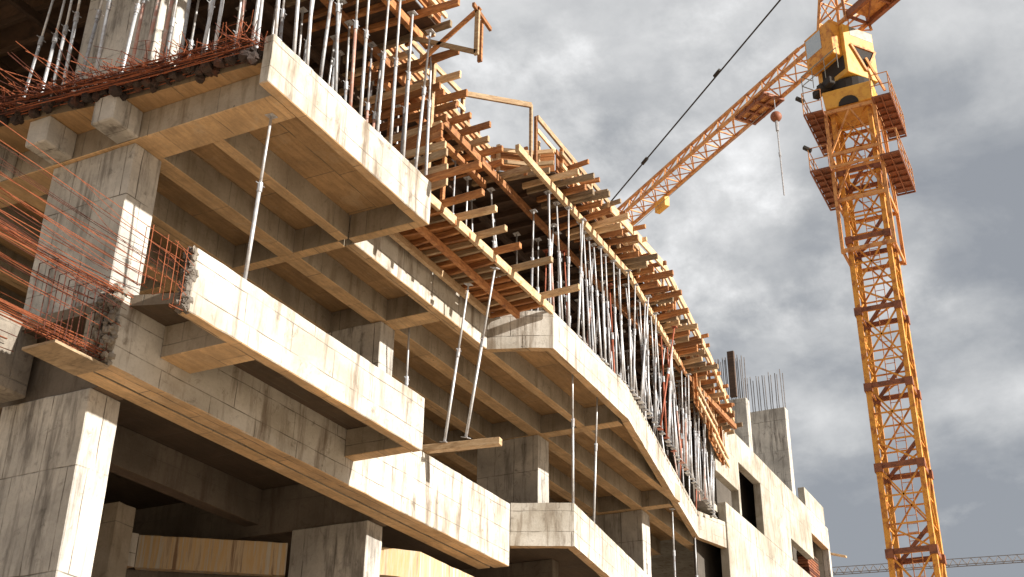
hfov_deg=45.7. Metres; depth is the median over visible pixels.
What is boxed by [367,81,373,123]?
steel prop
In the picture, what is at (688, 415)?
steel prop
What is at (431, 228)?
timber joist
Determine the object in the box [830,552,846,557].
timber plank
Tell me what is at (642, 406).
steel prop
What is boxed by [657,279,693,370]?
side form
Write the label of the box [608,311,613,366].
steel prop
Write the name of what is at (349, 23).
steel prop
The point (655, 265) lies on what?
timber joist
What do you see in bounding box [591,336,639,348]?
timber joist
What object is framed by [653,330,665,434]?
steel prop
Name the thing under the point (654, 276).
timber joist
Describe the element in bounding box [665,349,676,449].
steel prop
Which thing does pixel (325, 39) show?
steel prop
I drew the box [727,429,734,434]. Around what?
timber joist
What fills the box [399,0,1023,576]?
sky
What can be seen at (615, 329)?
steel prop
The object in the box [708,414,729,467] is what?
side form
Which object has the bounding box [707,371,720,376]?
timber joist
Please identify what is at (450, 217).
timber stringer
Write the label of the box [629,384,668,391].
timber joist
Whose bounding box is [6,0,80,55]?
timber ledger
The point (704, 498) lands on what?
steel prop
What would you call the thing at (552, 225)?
steel prop
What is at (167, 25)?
steel prop
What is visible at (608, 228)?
timber joist
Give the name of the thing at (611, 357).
steel prop
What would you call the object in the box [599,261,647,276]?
timber joist
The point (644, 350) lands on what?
steel prop
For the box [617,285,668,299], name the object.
timber joist
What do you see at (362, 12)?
timber joist
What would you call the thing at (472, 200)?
steel prop
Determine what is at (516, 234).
steel prop
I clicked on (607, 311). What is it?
steel prop
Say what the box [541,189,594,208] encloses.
timber joist
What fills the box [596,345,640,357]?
timber joist
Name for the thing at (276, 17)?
steel prop
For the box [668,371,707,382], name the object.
timber joist
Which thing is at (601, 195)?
timber joist
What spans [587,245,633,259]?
timber joist
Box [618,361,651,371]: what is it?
timber joist
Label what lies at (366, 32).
steel prop
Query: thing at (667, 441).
steel prop
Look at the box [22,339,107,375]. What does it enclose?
soffit board
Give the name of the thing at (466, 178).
steel prop
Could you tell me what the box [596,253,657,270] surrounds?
timber joist
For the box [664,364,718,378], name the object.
timber joist
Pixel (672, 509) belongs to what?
steel prop
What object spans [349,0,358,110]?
steel prop
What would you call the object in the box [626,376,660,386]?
timber joist
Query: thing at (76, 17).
steel prop
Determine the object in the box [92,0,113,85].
steel prop
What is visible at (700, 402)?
side form
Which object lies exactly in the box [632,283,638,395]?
steel prop
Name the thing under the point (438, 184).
timber board
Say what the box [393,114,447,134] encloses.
timber board
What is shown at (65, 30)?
steel prop
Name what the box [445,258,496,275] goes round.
timber joist
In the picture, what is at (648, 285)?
timber joist
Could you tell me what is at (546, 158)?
side form
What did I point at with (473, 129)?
timber joist
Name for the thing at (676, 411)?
steel prop
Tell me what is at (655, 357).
steel prop
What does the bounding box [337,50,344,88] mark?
steel prop
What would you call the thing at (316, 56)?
timber ledger
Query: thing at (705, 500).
steel prop
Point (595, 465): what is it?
steel prop
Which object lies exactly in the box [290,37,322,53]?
timber joist
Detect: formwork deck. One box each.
[0,0,435,107]
[315,55,484,179]
[431,171,692,420]
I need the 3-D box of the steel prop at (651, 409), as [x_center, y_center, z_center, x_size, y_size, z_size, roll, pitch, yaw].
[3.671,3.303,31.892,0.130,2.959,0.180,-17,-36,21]
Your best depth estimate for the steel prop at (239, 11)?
18.63 m
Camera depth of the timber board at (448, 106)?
20.73 m
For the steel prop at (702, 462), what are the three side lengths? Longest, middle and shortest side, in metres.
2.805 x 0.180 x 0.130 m
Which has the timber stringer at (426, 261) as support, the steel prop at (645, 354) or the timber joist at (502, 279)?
the timber joist at (502, 279)
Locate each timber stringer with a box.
[389,232,489,316]
[414,226,519,318]
[430,193,552,314]
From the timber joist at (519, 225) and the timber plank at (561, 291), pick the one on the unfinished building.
the timber plank at (561, 291)
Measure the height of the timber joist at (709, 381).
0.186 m
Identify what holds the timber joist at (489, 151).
on the timber ledger at (316, 56)
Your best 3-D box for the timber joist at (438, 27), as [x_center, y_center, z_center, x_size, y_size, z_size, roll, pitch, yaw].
[-1.995,-4.242,20.951,2.203,0.130,0.070,-13,-30,25]
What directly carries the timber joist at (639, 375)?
on the timber ledger at (316, 56)
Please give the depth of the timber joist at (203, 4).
21.47 m
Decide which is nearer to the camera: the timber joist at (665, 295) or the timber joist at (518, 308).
the timber joist at (518, 308)
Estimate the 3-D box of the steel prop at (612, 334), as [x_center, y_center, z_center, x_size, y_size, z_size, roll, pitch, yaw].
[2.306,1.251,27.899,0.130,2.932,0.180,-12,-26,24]
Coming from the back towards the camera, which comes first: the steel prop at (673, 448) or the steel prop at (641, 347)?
the steel prop at (673, 448)
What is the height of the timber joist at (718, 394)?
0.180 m
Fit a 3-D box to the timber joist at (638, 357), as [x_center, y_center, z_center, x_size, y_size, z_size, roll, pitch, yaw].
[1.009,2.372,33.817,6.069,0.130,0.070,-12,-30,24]
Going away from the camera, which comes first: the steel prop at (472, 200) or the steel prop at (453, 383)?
the steel prop at (453, 383)
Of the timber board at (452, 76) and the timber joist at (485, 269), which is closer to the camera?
the timber board at (452, 76)
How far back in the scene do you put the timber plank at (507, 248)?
21.34 m
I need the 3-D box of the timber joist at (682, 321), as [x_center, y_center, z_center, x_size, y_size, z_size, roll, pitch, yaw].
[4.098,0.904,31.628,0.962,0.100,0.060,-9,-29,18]
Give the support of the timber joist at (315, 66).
on the timber ledger at (316, 56)
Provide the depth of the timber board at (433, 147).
19.87 m
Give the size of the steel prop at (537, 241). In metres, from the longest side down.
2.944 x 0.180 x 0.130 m
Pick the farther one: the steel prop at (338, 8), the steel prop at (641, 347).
the steel prop at (641, 347)
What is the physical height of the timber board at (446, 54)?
0.159 m
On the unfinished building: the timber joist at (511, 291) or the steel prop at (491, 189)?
the steel prop at (491, 189)
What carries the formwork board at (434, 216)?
on the timber joist at (431, 228)
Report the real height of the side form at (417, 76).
0.926 m
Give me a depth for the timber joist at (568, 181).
24.84 m
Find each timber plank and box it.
[425,160,481,181]
[439,188,484,206]
[454,205,496,220]
[475,224,506,238]
[491,242,521,254]
[510,256,552,271]
[539,284,580,298]
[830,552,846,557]
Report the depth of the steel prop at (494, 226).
25.21 m
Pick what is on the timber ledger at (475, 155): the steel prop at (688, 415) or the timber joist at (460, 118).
the timber joist at (460, 118)
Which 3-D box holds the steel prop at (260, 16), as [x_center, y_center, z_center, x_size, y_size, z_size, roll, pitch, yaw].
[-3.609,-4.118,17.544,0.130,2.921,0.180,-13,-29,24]
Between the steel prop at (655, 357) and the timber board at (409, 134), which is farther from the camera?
the steel prop at (655, 357)
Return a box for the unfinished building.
[0,0,832,576]
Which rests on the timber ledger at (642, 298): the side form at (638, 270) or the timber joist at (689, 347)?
the timber joist at (689, 347)
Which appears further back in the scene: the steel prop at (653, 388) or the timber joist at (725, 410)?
the timber joist at (725, 410)
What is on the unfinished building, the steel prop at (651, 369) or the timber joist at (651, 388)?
the steel prop at (651, 369)
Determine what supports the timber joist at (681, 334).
on the timber ledger at (642, 298)
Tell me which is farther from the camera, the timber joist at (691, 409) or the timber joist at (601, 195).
the timber joist at (691, 409)
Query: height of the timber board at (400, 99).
0.213 m
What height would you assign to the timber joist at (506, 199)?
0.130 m
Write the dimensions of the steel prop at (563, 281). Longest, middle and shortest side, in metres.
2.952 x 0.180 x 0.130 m
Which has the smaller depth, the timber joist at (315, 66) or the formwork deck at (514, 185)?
the timber joist at (315, 66)
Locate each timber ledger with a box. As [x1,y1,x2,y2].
[0,61,39,93]
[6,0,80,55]
[189,6,665,439]
[251,0,702,433]
[320,0,736,428]
[365,61,485,188]
[381,0,427,49]
[515,144,631,279]
[629,271,681,366]
[679,361,701,419]
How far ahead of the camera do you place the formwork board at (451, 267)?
21.84 m
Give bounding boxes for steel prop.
[22,0,53,96]
[42,0,65,91]
[53,0,72,85]
[61,0,81,84]
[78,0,103,89]
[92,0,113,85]
[120,0,140,73]
[129,0,148,69]
[142,0,160,63]
[157,0,173,75]
[163,0,177,64]
[179,0,190,60]
[187,0,199,56]
[202,0,214,47]
[205,0,214,49]
[213,0,224,48]
[233,0,241,48]
[235,0,246,52]
[243,113,277,279]
[245,0,259,50]
[255,0,263,47]
[271,1,275,34]
[274,0,281,40]
[279,0,286,39]
[292,0,299,57]
[298,7,307,56]
[303,0,314,61]
[305,0,313,65]
[319,0,333,77]
[327,35,339,84]
[331,0,346,89]
[334,0,341,91]
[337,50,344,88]
[343,19,353,101]
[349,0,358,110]
[359,0,369,116]
[365,41,376,121]
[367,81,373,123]
[372,53,381,128]
[376,0,391,136]
[389,0,404,148]
[395,104,401,143]
[400,49,413,153]
[402,10,417,156]
[404,327,409,386]
[414,28,434,172]
[424,45,433,175]
[439,283,472,442]
[451,159,455,213]
[461,267,498,438]
[463,176,471,225]
[469,199,475,230]
[487,187,500,318]
[493,213,496,246]
[513,232,519,272]
[530,209,536,310]
[535,237,541,310]
[542,249,547,310]
[544,191,554,310]
[545,190,554,311]
[547,223,556,301]
[552,201,562,319]
[554,231,561,317]
[560,249,567,317]
[560,253,562,313]
[562,280,566,323]
[564,206,572,326]
[571,374,574,502]
[575,299,585,342]
[577,218,586,338]
[577,222,587,344]
[583,230,593,351]
[585,236,598,356]
[586,252,596,346]
[586,261,593,350]
[590,243,604,360]
[593,397,597,522]
[595,288,599,351]
[597,246,608,364]
[600,280,606,361]
[602,253,613,371]
[605,300,615,373]
[607,283,614,372]
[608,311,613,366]
[610,259,620,376]
[610,334,612,369]
[611,304,620,364]
[614,271,628,386]
[616,267,626,382]
[622,283,639,398]
[624,350,628,387]
[625,269,634,390]
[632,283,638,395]
[633,307,653,418]
[636,299,648,411]
[637,295,651,403]
[639,301,646,408]
[641,320,649,412]
[642,324,646,417]
[643,306,651,414]
[646,364,652,428]
[648,314,660,426]
[649,372,664,449]
[650,368,664,451]
[652,312,658,423]
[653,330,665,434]
[653,350,658,432]
[654,344,665,433]
[657,326,677,430]
[658,334,669,438]
[662,398,676,473]
[664,345,676,451]
[665,340,674,442]
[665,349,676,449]
[666,342,674,446]
[666,410,668,459]
[668,349,678,455]
[669,367,681,459]
[669,508,675,576]
[673,367,684,463]
[675,384,696,483]
[676,380,680,476]
[679,393,684,480]
[680,369,686,466]
[680,408,683,485]
[683,375,688,470]
[683,378,690,473]
[686,373,691,475]
[687,414,690,496]
[689,393,694,479]
[693,403,698,486]
[694,404,701,490]
[694,412,699,488]
[694,537,697,576]
[695,430,697,508]
[696,413,710,503]
[697,410,703,493]
[701,397,706,496]
[702,419,706,499]
[703,451,708,501]
[705,432,711,506]
[707,445,712,509]
[710,443,715,512]
[711,449,715,516]
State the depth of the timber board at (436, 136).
19.95 m
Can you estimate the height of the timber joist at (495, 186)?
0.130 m
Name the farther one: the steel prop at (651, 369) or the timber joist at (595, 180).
the steel prop at (651, 369)
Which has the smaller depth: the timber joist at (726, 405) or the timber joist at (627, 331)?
the timber joist at (627, 331)
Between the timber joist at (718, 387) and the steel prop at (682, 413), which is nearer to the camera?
the steel prop at (682, 413)
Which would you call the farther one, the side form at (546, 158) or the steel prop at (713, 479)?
the steel prop at (713, 479)
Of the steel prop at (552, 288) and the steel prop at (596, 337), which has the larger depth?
the steel prop at (596, 337)
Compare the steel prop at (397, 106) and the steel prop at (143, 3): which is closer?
the steel prop at (143, 3)
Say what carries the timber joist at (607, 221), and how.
on the timber ledger at (535, 168)
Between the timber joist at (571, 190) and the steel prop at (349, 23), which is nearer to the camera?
the steel prop at (349, 23)
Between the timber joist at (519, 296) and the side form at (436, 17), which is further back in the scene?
the timber joist at (519, 296)
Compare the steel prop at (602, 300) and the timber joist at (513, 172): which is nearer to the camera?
the timber joist at (513, 172)
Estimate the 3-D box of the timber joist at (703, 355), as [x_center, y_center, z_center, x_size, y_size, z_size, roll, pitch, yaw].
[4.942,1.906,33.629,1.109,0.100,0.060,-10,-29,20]
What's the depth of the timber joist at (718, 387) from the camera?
35.58 m
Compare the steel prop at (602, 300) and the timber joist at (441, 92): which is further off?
the steel prop at (602, 300)
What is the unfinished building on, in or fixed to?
on the ground
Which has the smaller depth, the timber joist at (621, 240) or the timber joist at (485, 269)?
the timber joist at (485, 269)
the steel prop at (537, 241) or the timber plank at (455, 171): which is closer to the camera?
the timber plank at (455, 171)
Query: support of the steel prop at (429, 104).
on the unfinished building
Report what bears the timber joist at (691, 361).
on the timber ledger at (690, 385)
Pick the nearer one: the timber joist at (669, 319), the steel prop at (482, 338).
the steel prop at (482, 338)
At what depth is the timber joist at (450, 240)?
20.83 m
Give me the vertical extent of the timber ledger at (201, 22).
0.160 m
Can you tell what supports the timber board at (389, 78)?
attached to the timber post at (433, 76)
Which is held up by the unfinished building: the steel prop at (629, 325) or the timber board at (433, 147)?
the steel prop at (629, 325)
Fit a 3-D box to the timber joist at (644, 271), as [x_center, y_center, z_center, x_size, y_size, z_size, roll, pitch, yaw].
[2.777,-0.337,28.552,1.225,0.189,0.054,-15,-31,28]
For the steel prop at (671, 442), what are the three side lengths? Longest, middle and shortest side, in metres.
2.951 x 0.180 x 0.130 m
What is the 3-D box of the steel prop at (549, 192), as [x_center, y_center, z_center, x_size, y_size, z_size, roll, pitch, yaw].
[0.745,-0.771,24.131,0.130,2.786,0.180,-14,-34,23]
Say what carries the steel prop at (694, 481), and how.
on the unfinished building
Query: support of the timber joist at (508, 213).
on the timber ledger at (475, 155)
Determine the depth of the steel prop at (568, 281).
24.68 m
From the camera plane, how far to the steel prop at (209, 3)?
17.81 m
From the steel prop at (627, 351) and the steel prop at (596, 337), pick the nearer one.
the steel prop at (596, 337)
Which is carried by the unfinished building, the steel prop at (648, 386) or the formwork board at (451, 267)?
the steel prop at (648, 386)
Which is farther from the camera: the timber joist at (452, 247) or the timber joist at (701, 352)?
the timber joist at (701, 352)
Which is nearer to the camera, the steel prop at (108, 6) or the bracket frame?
the steel prop at (108, 6)
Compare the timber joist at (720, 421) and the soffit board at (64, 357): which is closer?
the soffit board at (64, 357)
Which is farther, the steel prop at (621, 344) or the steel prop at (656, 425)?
the steel prop at (656, 425)
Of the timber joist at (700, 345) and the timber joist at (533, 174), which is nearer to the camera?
the timber joist at (533, 174)
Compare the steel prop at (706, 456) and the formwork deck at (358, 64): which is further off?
the steel prop at (706, 456)
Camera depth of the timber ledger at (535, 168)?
25.29 m
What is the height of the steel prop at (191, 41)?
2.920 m
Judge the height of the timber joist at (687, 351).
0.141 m
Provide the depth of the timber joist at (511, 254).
27.46 m
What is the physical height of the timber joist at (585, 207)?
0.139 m
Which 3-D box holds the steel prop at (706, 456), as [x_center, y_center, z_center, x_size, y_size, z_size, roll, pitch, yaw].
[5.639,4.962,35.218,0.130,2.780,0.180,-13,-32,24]
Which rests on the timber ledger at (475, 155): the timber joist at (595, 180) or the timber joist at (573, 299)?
the timber joist at (573, 299)
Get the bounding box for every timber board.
[348,49,459,87]
[363,70,460,105]
[363,89,467,122]
[364,82,440,114]
[374,58,447,85]
[375,100,456,131]
[384,120,441,142]
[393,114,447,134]
[393,122,442,147]
[396,130,442,151]
[405,141,446,158]
[409,148,447,166]
[419,163,447,175]
[431,178,447,190]
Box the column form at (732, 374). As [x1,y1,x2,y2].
[727,351,737,397]
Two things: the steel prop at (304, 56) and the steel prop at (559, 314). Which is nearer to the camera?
the steel prop at (304, 56)
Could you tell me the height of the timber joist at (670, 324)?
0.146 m
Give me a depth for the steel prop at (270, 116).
15.91 m
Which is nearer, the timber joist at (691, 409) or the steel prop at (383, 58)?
the steel prop at (383, 58)
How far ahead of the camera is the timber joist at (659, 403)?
35.55 m
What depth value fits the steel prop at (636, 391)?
27.83 m
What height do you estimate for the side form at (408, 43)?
0.864 m
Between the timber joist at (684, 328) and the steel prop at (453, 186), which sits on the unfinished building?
the steel prop at (453, 186)
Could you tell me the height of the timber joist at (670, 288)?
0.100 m
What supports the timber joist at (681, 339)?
on the timber ledger at (642, 298)
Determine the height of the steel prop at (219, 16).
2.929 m
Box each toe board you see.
[608,202,664,269]
[664,265,709,358]
[709,356,734,421]
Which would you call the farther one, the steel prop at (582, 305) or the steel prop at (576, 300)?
the steel prop at (576, 300)
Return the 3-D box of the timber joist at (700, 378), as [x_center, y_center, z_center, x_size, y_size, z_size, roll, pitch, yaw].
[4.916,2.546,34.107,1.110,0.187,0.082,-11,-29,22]
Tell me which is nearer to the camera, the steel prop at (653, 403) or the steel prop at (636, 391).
the steel prop at (636, 391)
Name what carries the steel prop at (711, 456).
on the unfinished building
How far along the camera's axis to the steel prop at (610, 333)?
28.90 m
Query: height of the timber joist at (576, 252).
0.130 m
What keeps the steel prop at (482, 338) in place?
on the timber beam
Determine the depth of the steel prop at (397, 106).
22.14 m
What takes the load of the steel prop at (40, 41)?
on the unfinished building
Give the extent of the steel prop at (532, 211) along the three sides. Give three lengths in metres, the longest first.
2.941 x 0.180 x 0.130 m
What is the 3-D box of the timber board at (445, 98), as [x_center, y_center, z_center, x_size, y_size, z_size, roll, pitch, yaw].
[-1.738,-3.087,20.823,2.220,0.196,0.054,-12,-30,24]
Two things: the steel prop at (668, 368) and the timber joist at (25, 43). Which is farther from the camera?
the steel prop at (668, 368)
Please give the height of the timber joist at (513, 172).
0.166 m
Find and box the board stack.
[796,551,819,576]
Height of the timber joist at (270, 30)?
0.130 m
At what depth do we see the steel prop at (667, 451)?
35.02 m
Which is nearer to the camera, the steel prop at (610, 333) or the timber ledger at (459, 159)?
the timber ledger at (459, 159)
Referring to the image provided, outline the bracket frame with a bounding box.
[413,2,491,64]
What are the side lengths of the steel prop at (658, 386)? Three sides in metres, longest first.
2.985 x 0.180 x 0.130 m
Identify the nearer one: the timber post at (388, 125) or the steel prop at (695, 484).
the timber post at (388, 125)
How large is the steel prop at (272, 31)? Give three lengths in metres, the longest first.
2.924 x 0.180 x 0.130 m
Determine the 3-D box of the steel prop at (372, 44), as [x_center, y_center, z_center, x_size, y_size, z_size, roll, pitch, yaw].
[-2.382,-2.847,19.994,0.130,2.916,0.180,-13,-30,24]
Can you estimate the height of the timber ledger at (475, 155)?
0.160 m
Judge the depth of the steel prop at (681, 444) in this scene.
33.70 m
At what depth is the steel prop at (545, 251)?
26.79 m
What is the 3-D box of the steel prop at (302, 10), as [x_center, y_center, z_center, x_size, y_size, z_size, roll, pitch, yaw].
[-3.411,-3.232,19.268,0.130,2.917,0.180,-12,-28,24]
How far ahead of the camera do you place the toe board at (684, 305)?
31.01 m
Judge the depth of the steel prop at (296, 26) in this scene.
16.73 m
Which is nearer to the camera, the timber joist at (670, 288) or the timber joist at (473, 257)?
the timber joist at (473, 257)
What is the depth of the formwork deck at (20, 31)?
20.81 m
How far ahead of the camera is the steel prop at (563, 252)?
26.68 m
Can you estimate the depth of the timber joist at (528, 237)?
26.96 m
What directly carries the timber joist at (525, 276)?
on the timber ledger at (475, 155)
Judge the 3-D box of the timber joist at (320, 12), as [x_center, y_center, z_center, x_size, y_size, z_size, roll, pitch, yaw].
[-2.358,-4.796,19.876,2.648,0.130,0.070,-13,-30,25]
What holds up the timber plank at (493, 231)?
on the unfinished building
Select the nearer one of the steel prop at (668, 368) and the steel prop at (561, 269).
the steel prop at (561, 269)
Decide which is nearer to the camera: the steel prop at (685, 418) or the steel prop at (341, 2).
the steel prop at (341, 2)
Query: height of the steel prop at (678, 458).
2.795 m
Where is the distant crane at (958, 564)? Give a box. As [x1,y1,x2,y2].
[832,554,1023,574]
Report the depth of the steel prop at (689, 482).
34.94 m
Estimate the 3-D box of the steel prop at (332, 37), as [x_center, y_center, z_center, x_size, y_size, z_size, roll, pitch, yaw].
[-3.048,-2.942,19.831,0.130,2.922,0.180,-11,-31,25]
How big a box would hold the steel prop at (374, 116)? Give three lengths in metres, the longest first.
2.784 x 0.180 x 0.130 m
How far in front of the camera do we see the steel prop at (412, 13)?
19.34 m
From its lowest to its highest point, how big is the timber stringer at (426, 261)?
0.140 m
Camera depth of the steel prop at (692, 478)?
32.75 m
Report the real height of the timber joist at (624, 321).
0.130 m
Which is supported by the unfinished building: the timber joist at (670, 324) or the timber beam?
the timber beam
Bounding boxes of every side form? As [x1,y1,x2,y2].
[382,45,491,161]
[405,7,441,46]
[418,0,447,22]
[491,144,528,175]
[533,141,554,176]
[556,148,638,258]
[635,246,660,301]
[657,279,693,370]
[692,373,718,440]
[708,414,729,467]
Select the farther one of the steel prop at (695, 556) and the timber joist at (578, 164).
the steel prop at (695, 556)
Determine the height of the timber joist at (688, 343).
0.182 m
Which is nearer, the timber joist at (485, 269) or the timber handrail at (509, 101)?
the timber joist at (485, 269)
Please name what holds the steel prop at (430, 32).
on the unfinished building
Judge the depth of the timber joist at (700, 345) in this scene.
32.95 m
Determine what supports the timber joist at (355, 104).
on the timber ledger at (475, 155)
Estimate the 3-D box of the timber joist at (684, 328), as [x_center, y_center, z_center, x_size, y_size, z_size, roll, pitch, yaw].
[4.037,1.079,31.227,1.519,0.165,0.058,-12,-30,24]
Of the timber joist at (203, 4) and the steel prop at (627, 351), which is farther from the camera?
the steel prop at (627, 351)
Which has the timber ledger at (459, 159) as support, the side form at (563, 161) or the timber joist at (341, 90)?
the timber joist at (341, 90)
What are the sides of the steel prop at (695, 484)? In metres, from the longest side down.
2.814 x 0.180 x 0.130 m
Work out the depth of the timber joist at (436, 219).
20.19 m
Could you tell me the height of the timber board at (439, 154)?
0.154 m
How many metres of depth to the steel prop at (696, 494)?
35.72 m
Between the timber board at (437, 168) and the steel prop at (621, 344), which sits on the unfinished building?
the steel prop at (621, 344)
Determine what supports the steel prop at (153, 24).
on the unfinished building
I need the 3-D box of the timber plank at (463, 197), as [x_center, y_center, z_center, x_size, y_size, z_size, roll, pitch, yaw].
[-1.399,-1.333,20.187,2.152,0.110,0.090,-14,-31,26]
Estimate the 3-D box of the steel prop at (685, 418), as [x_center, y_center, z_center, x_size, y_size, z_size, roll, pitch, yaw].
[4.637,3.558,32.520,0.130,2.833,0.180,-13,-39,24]
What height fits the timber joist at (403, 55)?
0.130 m
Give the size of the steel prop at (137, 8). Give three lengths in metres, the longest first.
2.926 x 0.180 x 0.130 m
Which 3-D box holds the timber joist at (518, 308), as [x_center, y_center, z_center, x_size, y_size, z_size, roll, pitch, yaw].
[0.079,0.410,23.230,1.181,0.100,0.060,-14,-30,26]
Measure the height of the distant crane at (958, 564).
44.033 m
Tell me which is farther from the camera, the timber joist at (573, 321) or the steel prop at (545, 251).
the timber joist at (573, 321)
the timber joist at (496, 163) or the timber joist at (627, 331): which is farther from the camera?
the timber joist at (627, 331)
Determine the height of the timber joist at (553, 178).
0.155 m
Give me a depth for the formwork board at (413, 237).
20.93 m
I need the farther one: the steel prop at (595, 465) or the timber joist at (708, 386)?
the timber joist at (708, 386)
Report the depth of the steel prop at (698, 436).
33.53 m
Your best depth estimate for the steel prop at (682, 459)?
34.62 m
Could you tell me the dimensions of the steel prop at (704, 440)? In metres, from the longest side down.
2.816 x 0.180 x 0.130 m
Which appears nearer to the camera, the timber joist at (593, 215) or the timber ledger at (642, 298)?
the timber joist at (593, 215)
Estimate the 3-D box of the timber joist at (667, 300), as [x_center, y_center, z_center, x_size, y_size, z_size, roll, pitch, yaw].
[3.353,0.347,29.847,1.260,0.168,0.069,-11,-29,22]
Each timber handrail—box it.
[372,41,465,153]
[459,91,532,158]
[534,115,728,424]
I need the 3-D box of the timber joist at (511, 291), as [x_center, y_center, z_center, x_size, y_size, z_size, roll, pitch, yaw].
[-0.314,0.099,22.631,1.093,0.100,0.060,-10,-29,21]
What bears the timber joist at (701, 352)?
on the timber ledger at (642, 298)
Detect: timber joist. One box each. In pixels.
[0,0,75,29]
[0,16,86,57]
[3,0,226,81]
[27,0,282,96]
[196,19,303,59]
[285,0,305,6]
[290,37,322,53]
[303,0,364,22]
[309,57,340,71]
[311,0,414,31]
[327,0,459,45]
[329,51,407,85]
[339,66,429,95]
[342,20,451,63]
[352,79,423,108]
[381,89,444,111]
[392,112,471,144]
[399,220,456,236]
[410,228,459,246]
[412,135,489,159]
[416,233,470,250]
[419,145,502,169]
[421,241,472,255]
[429,215,444,223]
[429,246,483,262]
[430,207,442,215]
[432,121,490,143]
[435,253,485,267]
[437,183,500,199]
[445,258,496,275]
[448,158,503,180]
[450,191,528,213]
[450,264,498,278]
[455,269,508,284]
[461,276,510,288]
[463,203,539,226]
[470,280,520,296]
[472,165,531,186]
[475,287,522,299]
[482,292,532,306]
[487,227,560,247]
[489,297,533,311]
[489,302,543,317]
[498,238,570,259]
[504,167,549,181]
[505,215,550,232]
[509,249,579,265]
[520,260,589,279]
[522,168,578,188]
[526,173,594,193]
[530,270,597,288]
[536,184,586,202]
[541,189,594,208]
[545,190,609,209]
[551,200,601,219]
[551,290,611,307]
[555,159,588,171]
[555,283,605,296]
[555,303,612,316]
[559,207,611,230]
[564,310,622,324]
[566,213,628,236]
[567,177,599,187]
[569,223,621,240]
[572,319,627,333]
[574,229,622,242]
[579,234,638,250]
[581,327,635,341]
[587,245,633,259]
[591,251,638,265]
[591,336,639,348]
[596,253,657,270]
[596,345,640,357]
[599,198,620,209]
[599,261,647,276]
[603,352,650,365]
[605,211,625,217]
[607,267,653,281]
[608,270,673,288]
[612,281,658,295]
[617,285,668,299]
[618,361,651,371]
[619,224,645,232]
[622,289,681,307]
[626,297,673,308]
[626,368,659,378]
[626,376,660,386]
[628,237,646,244]
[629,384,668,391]
[631,303,673,316]
[633,307,688,325]
[642,316,677,325]
[642,323,697,337]
[646,260,666,267]
[646,399,676,406]
[648,320,679,332]
[648,330,689,345]
[648,336,688,347]
[650,286,676,295]
[650,338,702,354]
[654,344,697,355]
[654,347,697,358]
[659,356,702,369]
[664,349,704,358]
[664,361,705,371]
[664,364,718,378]
[666,319,687,323]
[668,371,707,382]
[674,375,706,382]
[675,378,717,387]
[675,383,714,393]
[676,388,714,398]
[677,333,708,343]
[681,392,724,401]
[683,398,718,409]
[685,353,710,358]
[687,401,719,412]
[690,408,727,417]
[691,419,725,427]
[696,403,732,411]
[696,413,734,422]
[698,343,709,348]
[701,422,742,433]
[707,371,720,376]
[711,384,727,389]
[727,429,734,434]
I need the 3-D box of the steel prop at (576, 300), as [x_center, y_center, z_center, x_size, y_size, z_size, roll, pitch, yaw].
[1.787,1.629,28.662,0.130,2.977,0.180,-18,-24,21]
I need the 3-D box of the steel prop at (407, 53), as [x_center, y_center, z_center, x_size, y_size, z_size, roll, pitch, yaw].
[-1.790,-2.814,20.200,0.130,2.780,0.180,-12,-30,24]
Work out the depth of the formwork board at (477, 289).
22.73 m
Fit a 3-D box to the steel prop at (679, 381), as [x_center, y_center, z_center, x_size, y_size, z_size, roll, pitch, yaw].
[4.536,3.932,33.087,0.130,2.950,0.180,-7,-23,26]
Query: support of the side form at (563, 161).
on the timber joist at (571, 190)
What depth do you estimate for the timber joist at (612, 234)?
26.83 m
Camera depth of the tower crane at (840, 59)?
57.74 m
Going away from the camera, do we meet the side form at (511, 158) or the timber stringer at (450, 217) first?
the timber stringer at (450, 217)
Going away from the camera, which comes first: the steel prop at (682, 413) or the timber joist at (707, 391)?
the steel prop at (682, 413)
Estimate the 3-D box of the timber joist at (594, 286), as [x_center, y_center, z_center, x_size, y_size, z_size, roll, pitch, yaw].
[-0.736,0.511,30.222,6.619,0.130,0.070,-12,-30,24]
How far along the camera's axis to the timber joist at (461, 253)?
21.23 m
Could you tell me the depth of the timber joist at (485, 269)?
21.80 m
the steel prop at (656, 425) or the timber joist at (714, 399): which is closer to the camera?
the steel prop at (656, 425)
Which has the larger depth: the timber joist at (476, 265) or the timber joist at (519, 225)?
the timber joist at (519, 225)
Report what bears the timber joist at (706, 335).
attached to the side form at (679, 318)
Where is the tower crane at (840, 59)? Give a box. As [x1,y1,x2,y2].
[611,0,946,576]
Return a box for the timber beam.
[422,437,501,453]
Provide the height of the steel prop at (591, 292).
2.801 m
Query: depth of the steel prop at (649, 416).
28.87 m
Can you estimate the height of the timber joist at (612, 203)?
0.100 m
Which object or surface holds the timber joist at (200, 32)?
on the timber ledger at (316, 56)
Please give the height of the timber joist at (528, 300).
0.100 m
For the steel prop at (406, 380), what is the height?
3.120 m
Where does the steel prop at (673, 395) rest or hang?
on the unfinished building
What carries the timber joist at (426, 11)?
on the timber ledger at (475, 155)
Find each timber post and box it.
[387,80,392,135]
[428,63,436,167]
[440,157,446,199]
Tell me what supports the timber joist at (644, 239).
attached to the side form at (563, 161)
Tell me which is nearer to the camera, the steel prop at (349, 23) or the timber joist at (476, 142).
the steel prop at (349, 23)
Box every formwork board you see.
[405,227,481,257]
[426,207,446,225]
[441,257,500,279]
[466,279,535,312]
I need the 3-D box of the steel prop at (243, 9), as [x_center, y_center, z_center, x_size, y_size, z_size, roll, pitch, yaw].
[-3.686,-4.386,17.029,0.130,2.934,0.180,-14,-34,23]

